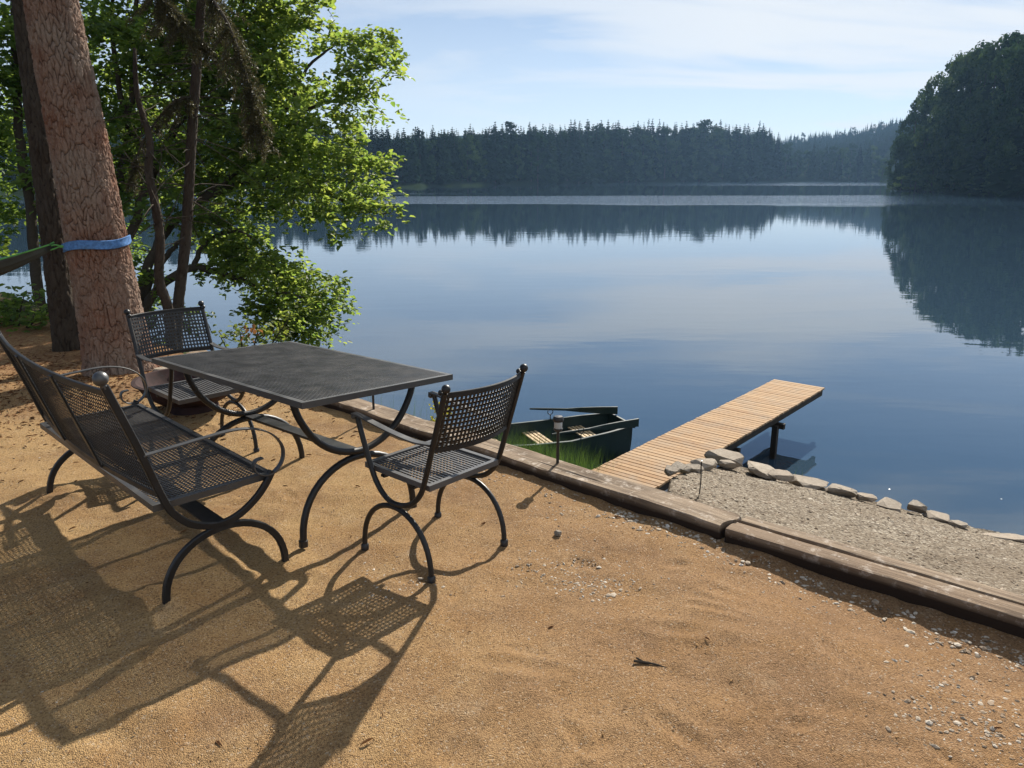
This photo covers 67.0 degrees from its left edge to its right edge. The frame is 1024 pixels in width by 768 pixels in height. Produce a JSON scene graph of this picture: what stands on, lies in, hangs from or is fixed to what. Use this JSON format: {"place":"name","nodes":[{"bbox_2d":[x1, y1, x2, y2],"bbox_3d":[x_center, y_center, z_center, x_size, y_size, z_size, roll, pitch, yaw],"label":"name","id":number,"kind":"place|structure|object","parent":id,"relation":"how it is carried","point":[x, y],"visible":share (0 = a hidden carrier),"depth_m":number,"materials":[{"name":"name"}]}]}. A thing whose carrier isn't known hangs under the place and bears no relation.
{"place":"outdoors","nodes":[
{"label":"outdoors","id":0,"kind":"place"},
{"bbox_2d":[0,292,187,353],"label":"bank","id":1,"kind":"structure","parent":0,"point":[23,307],"depth_m":11.36,"materials":[{"name":"plant"}]},
{"bbox_2d":[0,0,142,305],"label":"broadleaf tree","id":2,"kind":"object","parent":1,"relation":"on","point":[13,137],"visible":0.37,"depth_m":11.44,"materials":[{"name":"green plant"}]},
{"bbox_2d":[82,0,220,319],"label":"broadleaf tree","id":3,"kind":"object","parent":1,"relation":"on","point":[97,29],"visible":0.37,"depth_m":11.64,"materials":[{"name":"green plant"}]},
{"bbox_2d":[104,47,238,348],"bbox_3d":[-3.528,-1.760,7.944,1.513,3.231,1.588,-9,17,-30],"label":"slender tree","id":4,"kind":"object","parent":1,"relation":"on","point":[159,281],"visible":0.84,"depth_m":7.78,"materials":[{"name":"brown plant"}]},
{"bbox_2d":[117,0,283,348],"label":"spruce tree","id":5,"kind":"object","parent":1,"relation":"on","point":[175,23],"visible":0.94,"depth_m":7.37,"materials":[{"name":"brown plant"}]},
{"bbox_2d":[83,0,415,349],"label":"alder tree","id":6,"kind":"object","parent":1,"relation":"on","point":[299,147],"visible":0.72,"depth_m":11.86,"materials":[{"name":"green plant"}]},
{"bbox_2d":[205,305,298,347],"bbox_3d":[-2.934,-0.268,8.851,0.944,1.268,1.089,-9,18,-31],"label":"shrub","id":7,"kind":"object","parent":1,"relation":"on","point":[237,332],"visible":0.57,"depth_m":8.69,"materials":[{"name":"green plant"}]},
{"bbox_2d":[186,350,740,539],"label":"edging beam","id":8,"kind":"structure","parent":1,"relation":"on","point":[711,521],"depth_m":4.33,"materials":[{"name":"wood"}]},
{"bbox_2d":[553,415,563,463],"bbox_3d":[0.269,0.348,4.531,0.064,0.337,0.064,0,15,0],"label":"garden lamp","id":9,"kind":"object","parent":8,"relation":"on","point":[558,420],"visible":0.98,"depth_m":4.49,"materials":[{"name":"black plastic"}]},
{"bbox_2d":[724,522,1023,638],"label":"edging beam","id":10,"kind":"structure","parent":1,"relation":"on","point":[1004,616],"depth_m":3.30,"materials":[{"name":"wood"}]},
{"bbox_2d":[740,516,1023,605],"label":"edging beam","id":11,"kind":"structure","parent":1,"relation":"on","point":[846,549],"depth_m":3.44,"materials":[{"name":"wood"}]},
{"bbox_2d":[0,133,995,315],"bbox_3d":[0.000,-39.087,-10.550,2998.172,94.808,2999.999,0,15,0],"label":"terrain","id":12,"kind":"structure","parent":0,"point":[800,178],"depth_m":408.39,"materials":[{"name":"plant"}]},
{"bbox_2d":[22,0,159,376],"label":"pine tree","id":13,"kind":"object","parent":12,"relation":"on","point":[105,289],"visible":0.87,"depth_m":6.45,"materials":[{"name":"brown plant"}]},
{"bbox_2d":[0,242,63,275],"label":"hammock","id":14,"kind":"object","parent":13,"relation":"hanging from","point":[8,264],"visible":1,"depth_m":6.41,"materials":[{"name":"green fabric"}]},
{"bbox_2d":[62,235,131,251],"bbox_3d":[-3.582,-1.214,6.684,0.541,0.134,0.538,0,15,0],"label":"tree strap","id":15,"kind":"object","parent":13,"relation":"attached to","point":[101,245],"visible":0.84,"depth_m":6.47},
{"bbox_2d":[377,127,397,185],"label":"conifer tree","id":16,"kind":"object","parent":12,"relation":"on","point":[382,148],"visible":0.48,"depth_m":279.30,"materials":[{"name":"green plant"}]},
{"bbox_2d":[398,128,414,181],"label":"conifer tree","id":17,"kind":"object","parent":12,"relation":"on","point":[404,146],"visible":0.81,"depth_m":293.13,"materials":[{"name":"green plant"}]},
{"bbox_2d":[406,133,423,182],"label":"conifer tree","id":18,"kind":"object","parent":12,"relation":"on","point":[416,167],"visible":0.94,"depth_m":294.06,"materials":[{"name":"green plant"}]},
{"bbox_2d":[408,126,428,176],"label":"conifer tree","id":19,"kind":"object","parent":12,"relation":"on","point":[422,144],"visible":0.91,"depth_m":301.58,"materials":[{"name":"green plant"}]},
{"bbox_2d":[419,132,433,182],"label":"conifer tree","id":20,"kind":"object","parent":12,"relation":"on","point":[426,175],"visible":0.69,"depth_m":305.40,"materials":[{"name":"green plant"}]},
{"bbox_2d":[429,125,442,184],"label":"conifer tree","id":21,"kind":"object","parent":12,"relation":"on","point":[436,155],"visible":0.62,"depth_m":314.34,"materials":[{"name":"green plant"}]},
{"bbox_2d":[435,130,452,182],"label":"conifer tree","id":22,"kind":"object","parent":12,"relation":"on","point":[444,170],"visible":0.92,"depth_m":315.31,"materials":[{"name":"green plant"}]},
{"bbox_2d":[443,129,457,181],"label":"conifer tree","id":23,"kind":"object","parent":12,"relation":"on","point":[451,170],"visible":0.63,"depth_m":317.41,"materials":[{"name":"green plant"}]},
{"bbox_2d":[450,133,462,180],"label":"conifer tree","id":24,"kind":"object","parent":12,"relation":"on","point":[454,149],"visible":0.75,"depth_m":330.66,"materials":[{"name":"green plant"}]},
{"bbox_2d":[0,107,917,186],"bbox_3d":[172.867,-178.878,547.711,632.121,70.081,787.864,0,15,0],"label":"forest","id":25,"kind":"object","parent":12,"relation":"on","point":[841,140],"visible":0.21,"depth_m":668.46,"materials":[{"name":"green plant"}]},
{"bbox_2d":[460,135,480,181],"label":"broadleaf tree","id":26,"kind":"object","parent":12,"relation":"on","point":[468,139],"visible":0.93,"depth_m":333.97,"materials":[{"name":"green plant"}]},
{"bbox_2d":[462,124,479,181],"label":"conifer tree","id":27,"kind":"object","parent":12,"relation":"on","point":[471,165],"visible":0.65,"depth_m":338.57,"materials":[{"name":"green plant"}]},
{"bbox_2d":[481,129,494,182],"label":"conifer tree","id":28,"kind":"object","parent":12,"relation":"on","point":[489,178],"visible":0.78,"depth_m":350.96,"materials":[{"name":"green plant"}]},
{"bbox_2d":[487,122,506,183],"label":"conifer tree","id":29,"kind":"object","parent":12,"relation":"on","point":[498,167],"visible":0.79,"depth_m":358.20,"materials":[{"name":"green plant"}]},
{"bbox_2d":[494,124,512,183],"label":"conifer tree","id":30,"kind":"object","parent":12,"relation":"on","point":[504,158],"visible":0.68,"depth_m":362.22,"materials":[{"name":"green plant"}]},
{"bbox_2d":[513,126,532,180],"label":"conifer tree","id":31,"kind":"object","parent":12,"relation":"on","point":[521,177],"visible":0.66,"depth_m":377.68,"materials":[{"name":"green plant"}]},
{"bbox_2d":[527,132,553,183],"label":"broadleaf tree","id":32,"kind":"object","parent":12,"relation":"on","point":[539,136],"visible":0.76,"depth_m":389.71,"materials":[{"name":"green plant"}]},
{"bbox_2d":[538,127,552,183],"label":"conifer tree","id":33,"kind":"object","parent":12,"relation":"on","point":[547,172],"visible":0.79,"depth_m":396.00,"materials":[{"name":"green plant"}]},
{"bbox_2d":[543,123,558,183],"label":"conifer tree","id":34,"kind":"object","parent":12,"relation":"on","point":[553,161],"visible":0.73,"depth_m":398.19,"materials":[{"name":"green plant"}]},
{"bbox_2d":[568,120,588,182],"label":"conifer tree","id":35,"kind":"object","parent":12,"relation":"on","point":[578,165],"visible":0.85,"depth_m":419.44,"materials":[{"name":"green plant"}]},
{"bbox_2d":[577,121,589,182],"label":"conifer tree","id":36,"kind":"object","parent":12,"relation":"on","point":[582,152],"visible":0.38,"depth_m":424.49,"materials":[{"name":"green plant"}]},
{"bbox_2d":[583,119,600,182],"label":"conifer tree","id":37,"kind":"object","parent":12,"relation":"on","point":[589,150],"visible":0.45,"depth_m":435.23,"materials":[{"name":"green plant"}]},
{"bbox_2d":[584,130,608,182],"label":"conifer tree","id":38,"kind":"object","parent":12,"relation":"on","point":[598,156],"visible":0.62,"depth_m":441.63,"materials":[{"name":"green plant"}]},
{"bbox_2d":[604,120,618,179],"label":"conifer tree","id":39,"kind":"object","parent":12,"relation":"on","point":[609,145],"visible":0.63,"depth_m":458.25,"materials":[{"name":"green plant"}]},
{"bbox_2d":[612,124,625,181],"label":"conifer tree","id":40,"kind":"object","parent":12,"relation":"on","point":[620,164],"visible":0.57,"depth_m":462.57,"materials":[{"name":"green plant"}]},
{"bbox_2d":[611,128,641,182],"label":"broadleaf tree","id":41,"kind":"object","parent":12,"relation":"on","point":[636,155],"visible":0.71,"depth_m":462.21,"materials":[{"name":"green plant"}]},
{"bbox_2d":[632,121,644,181],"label":"conifer tree","id":42,"kind":"object","parent":12,"relation":"on","point":[640,162],"visible":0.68,"depth_m":479.23,"materials":[{"name":"green plant"}]},
{"bbox_2d":[644,119,657,180],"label":"conifer tree","id":43,"kind":"object","parent":12,"relation":"on","point":[649,152],"visible":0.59,"depth_m":489.01,"materials":[{"name":"green plant"}]},
{"bbox_2d":[656,126,678,178],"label":"broadleaf tree","id":44,"kind":"object","parent":12,"relation":"on","point":[669,146],"visible":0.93,"depth_m":495.38,"materials":[{"name":"green plant"}]},
{"bbox_2d":[676,121,696,181],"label":"conifer tree","id":45,"kind":"object","parent":12,"relation":"on","point":[685,174],"visible":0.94,"depth_m":512.08,"materials":[{"name":"green plant"}]},
{"bbox_2d":[692,125,713,181],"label":"conifer tree","id":46,"kind":"object","parent":12,"relation":"on","point":[703,174],"visible":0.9,"depth_m":519.41,"materials":[{"name":"green plant"}]},
{"bbox_2d":[693,119,713,148],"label":"conifer tree","id":47,"kind":"object","parent":12,"relation":"on","point":[707,122],"visible":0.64,"depth_m":527.03,"materials":[{"name":"green plant"}]},
{"bbox_2d":[592,379,824,490],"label":"jetty","id":48,"kind":"object","parent":12,"relation":"on","point":[733,425],"visible":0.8,"depth_m":11.43,"materials":[{"name":"wood"}]},
{"bbox_2d":[707,127,730,177],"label":"broadleaf tree","id":49,"kind":"object","parent":12,"relation":"on","point":[720,131],"visible":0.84,"depth_m":530.02,"materials":[{"name":"green plant"}]},
{"bbox_2d":[726,129,745,181],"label":"conifer tree","id":50,"kind":"object","parent":12,"relation":"on","point":[736,154],"visible":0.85,"depth_m":541.30,"materials":[{"name":"green plant"}]},
{"bbox_2d":[736,124,749,181],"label":"conifer tree","id":51,"kind":"object","parent":12,"relation":"on","point":[743,153],"visible":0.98,"depth_m":539.29,"materials":[{"name":"green plant"}]},
{"bbox_2d":[735,126,755,181],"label":"conifer tree","id":52,"kind":"object","parent":12,"relation":"on","point":[749,170],"visible":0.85,"depth_m":540.40,"materials":[{"name":"green plant"}]},
{"bbox_2d":[750,121,766,179],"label":"conifer tree","id":53,"kind":"object","parent":12,"relation":"on","point":[758,166],"visible":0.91,"depth_m":545.72,"materials":[{"name":"green plant"}]},
{"bbox_2d":[762,128,776,178],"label":"conifer tree","id":54,"kind":"object","parent":12,"relation":"on","point":[768,166],"visible":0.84,"depth_m":551.17,"materials":[{"name":"green plant"}]},
{"bbox_2d":[772,132,782,178],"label":"conifer tree","id":55,"kind":"object","parent":12,"relation":"on","point":[777,159],"visible":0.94,"depth_m":553.23,"materials":[{"name":"green plant"}]},
{"bbox_2d":[780,142,796,178],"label":"broadleaf tree","id":56,"kind":"object","parent":12,"relation":"on","point":[786,159],"visible":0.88,"depth_m":557.88,"materials":[{"name":"green plant"}]},
{"bbox_2d":[859,140,872,180],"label":"conifer tree","id":57,"kind":"object","parent":12,"relation":"on","point":[867,169],"visible":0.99,"depth_m":552.29,"materials":[{"name":"green plant"}]},
{"bbox_2d":[893,116,918,186],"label":"broadleaf tree","id":58,"kind":"object","parent":12,"relation":"on","point":[909,129],"visible":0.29,"depth_m":245.73,"materials":[{"name":"green plant"}]},
{"bbox_2d":[892,100,922,183],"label":"broadleaf tree","id":59,"kind":"object","parent":12,"relation":"on","point":[910,123],"visible":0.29,"depth_m":243.31,"materials":[{"name":"green plant"}]},
{"bbox_2d":[893,160,928,190],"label":"broadleaf tree","id":60,"kind":"object","parent":12,"relation":"on","point":[904,176],"visible":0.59,"depth_m":221.83,"materials":[{"name":"green plant"}]},
{"bbox_2d":[896,89,926,185],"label":"broadleaf tree","id":61,"kind":"object","parent":12,"relation":"on","point":[913,114],"visible":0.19,"depth_m":239.19,"materials":[{"name":"green plant"}]},
{"bbox_2d":[903,93,936,188],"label":"broadleaf tree","id":62,"kind":"object","parent":12,"relation":"on","point":[908,142],"visible":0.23,"depth_m":218.87,"materials":[{"name":"green plant"}]},
{"bbox_2d":[907,103,933,190],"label":"broadleaf tree","id":63,"kind":"object","parent":12,"relation":"on","point":[926,109],"visible":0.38,"depth_m":219.06,"materials":[{"name":"green plant"}]},
{"bbox_2d":[914,117,939,189],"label":"broadleaf tree","id":64,"kind":"object","parent":12,"relation":"on","point":[918,153],"visible":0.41,"depth_m":211.96,"materials":[{"name":"green plant"}]},
{"bbox_2d":[910,71,945,156],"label":"broadleaf tree","id":65,"kind":"object","parent":12,"relation":"on","point":[929,88],"visible":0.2,"depth_m":222.55,"materials":[{"name":"green plant"}]},
{"bbox_2d":[910,75,952,187],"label":"broadleaf tree","id":66,"kind":"object","parent":12,"relation":"on","point":[919,135],"visible":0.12,"depth_m":217.12,"materials":[{"name":"green plant"}]},
{"bbox_2d":[921,80,957,186],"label":"broadleaf tree","id":67,"kind":"object","parent":12,"relation":"on","point":[924,154],"visible":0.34,"depth_m":209.82,"materials":[{"name":"green plant"}]},
{"bbox_2d":[922,52,967,174],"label":"broadleaf tree","id":68,"kind":"object","parent":12,"relation":"on","point":[931,103],"visible":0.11,"depth_m":209.66,"materials":[{"name":"green plant"}]},
{"bbox_2d":[925,51,980,185],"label":"broadleaf tree","id":69,"kind":"object","parent":12,"relation":"on","point":[954,67],"visible":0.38,"depth_m":201.02,"materials":[{"name":"green plant"}]},
{"bbox_2d":[933,61,977,160],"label":"broadleaf tree","id":70,"kind":"object","parent":12,"relation":"on","point":[940,97],"visible":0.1,"depth_m":204.97,"materials":[{"name":"green plant"}]},
{"bbox_2d":[936,65,982,186],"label":"broadleaf tree","id":71,"kind":"object","parent":12,"relation":"on","point":[965,74],"visible":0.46,"depth_m":191.09,"materials":[{"name":"green plant"}]},
{"bbox_2d":[942,44,991,180],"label":"broadleaf tree","id":72,"kind":"object","parent":12,"relation":"on","point":[972,59],"visible":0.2,"depth_m":190.43,"materials":[{"name":"green plant"}]},
{"bbox_2d":[943,49,1005,159],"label":"broadleaf tree","id":73,"kind":"object","parent":12,"relation":"on","point":[951,148],"visible":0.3,"depth_m":185.79,"materials":[{"name":"green plant"}]},
{"bbox_2d":[956,32,1016,160],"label":"broadleaf tree","id":74,"kind":"object","parent":12,"relation":"on","point":[989,50],"visible":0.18,"depth_m":180.97,"materials":[{"name":"green plant"}]},
{"bbox_2d":[967,42,1022,182],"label":"broadleaf tree","id":75,"kind":"object","parent":12,"relation":"on","point":[983,109],"visible":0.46,"depth_m":172.06,"materials":[{"name":"green plant"}]},
{"bbox_2d":[967,30,1023,122],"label":"broadleaf tree","id":76,"kind":"object","parent":12,"relation":"on","point":[1012,40],"visible":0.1,"depth_m":176.26,"materials":[{"name":"green plant"}]},
{"bbox_2d":[983,34,1023,174],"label":"broadleaf tree","id":77,"kind":"object","parent":12,"relation":"on","point":[995,112],"visible":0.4,"depth_m":162.60,"materials":[{"name":"green plant"}]},
{"bbox_2d":[987,78,1023,192],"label":"broadleaf tree","id":78,"kind":"object","parent":12,"relation":"on","point":[1005,134],"visible":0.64,"depth_m":162.13,"materials":[{"name":"green plant"}]},
{"bbox_2d":[987,49,1023,154],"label":"broadleaf tree","id":79,"kind":"object","parent":12,"relation":"on","point":[1004,79],"visible":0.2,"depth_m":165.84,"materials":[{"name":"green plant"}]},
{"bbox_2d":[0,314,1023,767],"bbox_3d":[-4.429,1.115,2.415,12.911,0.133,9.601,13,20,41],"label":"sand ground","id":80,"kind":"structure","parent":0,"point":[118,536],"depth_m":2.94,"materials":[{"name":"sand"}]},
{"bbox_2d":[0,282,49,335],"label":"shrub","id":81,"kind":"object","parent":80,"relation":"on","point":[15,303],"visible":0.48,"depth_m":8.79,"materials":[{"name":"green plant"}]},
{"bbox_2d":[11,0,80,351],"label":"pine tree","id":82,"kind":"object","parent":80,"relation":"on","point":[63,320],"visible":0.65,"depth_m":7.59,"materials":[{"name":"brown plant"}]},
{"bbox_2d":[0,331,288,604],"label":"garden bench","id":83,"kind":"object","parent":80,"relation":"on","point":[136,462],"visible":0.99,"depth_m":3.35,"materials":[{"name":"black metal"}]},
{"bbox_2d":[131,368,226,415],"bbox_3d":[-2.400,0.069,5.798,0.800,0.246,0.800,0,15,0],"label":"fire bowl","id":84,"kind":"object","parent":80,"relation":"on","point":[157,377],"visible":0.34,"depth_m":5.68,"materials":[{"name":"metal"}]},
{"bbox_2d":[124,301,259,471],"bbox_3d":[-2.009,-0.013,4.867,0.675,0.913,0.508,14,21,42],"label":"armchair","id":85,"kind":"object","parent":80,"relation":"on","point":[171,390],"visible":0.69,"depth_m":4.92,"materials":[{"name":"black metal"}]},
{"bbox_2d":[151,341,452,547],"bbox_3d":[-1.133,0.277,4.114,1.480,0.760,0.860,11,16,41],"label":"garden table","id":86,"kind":"object","parent":80,"relation":"on","point":[311,371],"visible":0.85,"depth_m":3.90,"materials":[{"name":"black metal"}]},
{"bbox_2d":[351,364,527,583],"bbox_3d":[-0.321,0.347,3.532,0.675,0.913,0.508,13,20,40],"label":"armchair","id":87,"kind":"object","parent":80,"relation":"on","point":[433,450],"visible":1,"depth_m":3.40,"materials":[{"name":"metal"}]},
{"bbox_2d":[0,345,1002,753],"bbox_3d":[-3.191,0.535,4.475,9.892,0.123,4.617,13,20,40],"label":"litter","id":88,"kind":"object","parent":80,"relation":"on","point":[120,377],"visible":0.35,"depth_m":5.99,"materials":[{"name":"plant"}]},
{"bbox_2d":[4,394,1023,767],"bbox_3d":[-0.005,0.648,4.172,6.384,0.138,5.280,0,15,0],"label":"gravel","id":89,"kind":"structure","parent":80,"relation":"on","point":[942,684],"depth_m":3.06,"materials":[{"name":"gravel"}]},
{"bbox_2d":[0,181,1023,535],"bbox_3d":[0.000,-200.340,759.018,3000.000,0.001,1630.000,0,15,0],"label":"water","id":90,"kind":"structure","parent":0,"point":[890,321],"depth_m":26.26,"materials":[{"name":"liquid"}]},
{"bbox_2d":[470,409,634,465],"bbox_3d":[0.407,0.966,12.142,3.046,0.759,1.152,-6,16,-23],"label":"rowing boat","id":91,"kind":"object","parent":90,"relation":"on","point":[618,441],"visible":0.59,"depth_m":12.38,"materials":[{"name":"green paint"}]},
{"bbox_2d":[530,406,617,413],"bbox_3d":[1.022,0.426,12.864,1.459,0.130,0.046,1,15,3],"label":"oar","id":92,"kind":"object","parent":91,"relation":"on","point":[607,410],"visible":1,"depth_m":12.84,"materials":[{"name":"green paint"}]},
{"bbox_2d":[552,418,638,434],"bbox_3d":[1.297,0.682,11.916,1.510,0.130,0.046,-6,16,-22],"label":"oar","id":93,"kind":"object","parent":91,"relation":"on","point":[630,423],"visible":0.96,"depth_m":12.01,"materials":[{"name":"green paint"}]},
{"bbox_2d":[0,0,1023,143],"label":"sky","id":94,"kind":"structure","parent":0,"point":[796,67],"materials":[{"name":"blue"}]},
{"bbox_2d":[494,421,640,472],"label":"grass","id":95,"kind":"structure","parent":0,"point":[553,455],"depth_m":10.27,"materials":[{"name":"plant"}]},
{"bbox_2d":[667,466,1023,601],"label":"grit slope","id":96,"kind":"structure","parent":0,"point":[989,577],"depth_m":4.29,"materials":[{"name":"gravel"}]},
{"bbox_2d":[704,448,743,469],"bbox_3d":[1.626,0.569,5.917,0.328,0.099,0.185,16,25,40],"label":"edge stone","id":97,"kind":"object","parent":96,"relation":"on","point":[717,455],"visible":0.82,"depth_m":5.87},
{"bbox_2d":[748,461,775,479],"bbox_3d":[1.863,0.646,5.771,0.228,0.066,0.377,6,10,-11],"label":"edge stone","id":98,"kind":"object","parent":96,"relation":"on","point":[759,469],"visible":0.9,"depth_m":5.71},
{"bbox_2d":[767,469,793,480],"bbox_3d":[1.954,0.667,5.616,0.190,0.049,0.151,11,19,35],"label":"edge stone","id":99,"kind":"object","parent":96,"relation":"on","point":[781,475],"visible":1,"depth_m":5.58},
{"bbox_2d":[788,474,828,489],"bbox_3d":[2.172,0.725,5.648,0.216,0.065,0.298,-4,16,-15],"label":"edge stone","id":100,"kind":"object","parent":96,"relation":"on","point":[808,482],"visible":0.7,"depth_m":5.60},
{"bbox_2d":[825,483,856,497],"bbox_3d":[2.295,0.755,5.415,0.160,0.077,0.230,-1,11,-28],"label":"edge stone","id":101,"kind":"object","parent":96,"relation":"on","point":[835,488],"visible":0.84,"depth_m":5.37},
{"bbox_2d":[672,468,1023,595],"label":"grit","id":102,"kind":"object","parent":96,"relation":"on","point":[866,517],"visible":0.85,"depth_m":4.38,"materials":[{"name":"gravel"}]},
{"bbox_2d":[876,497,901,511],"bbox_3d":[2.562,0.827,5.261,0.155,0.043,0.226,-5,17,-9],"label":"edge stone","id":103,"kind":"object","parent":96,"relation":"on","point":[889,503],"visible":0.86,"depth_m":5.25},
{"bbox_2d":[907,500,927,513],"bbox_3d":[2.713,0.827,5.177,0.123,0.065,0.115,15,23,42],"label":"edge stone","id":104,"kind":"object","parent":96,"relation":"on","point":[917,506],"visible":1,"depth_m":5.15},
{"bbox_2d":[922,510,949,523],"bbox_3d":[2.798,0.885,5.080,0.150,0.055,0.194,-4,14,-25],"label":"edge stone","id":105,"kind":"object","parent":96,"relation":"on","point":[936,515],"visible":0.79,"depth_m":5.07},
{"bbox_2d":[981,533,1023,542],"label":"edge stone","id":106,"kind":"object","parent":96,"relation":"on","point":[1012,537],"visible":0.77,"depth_m":4.79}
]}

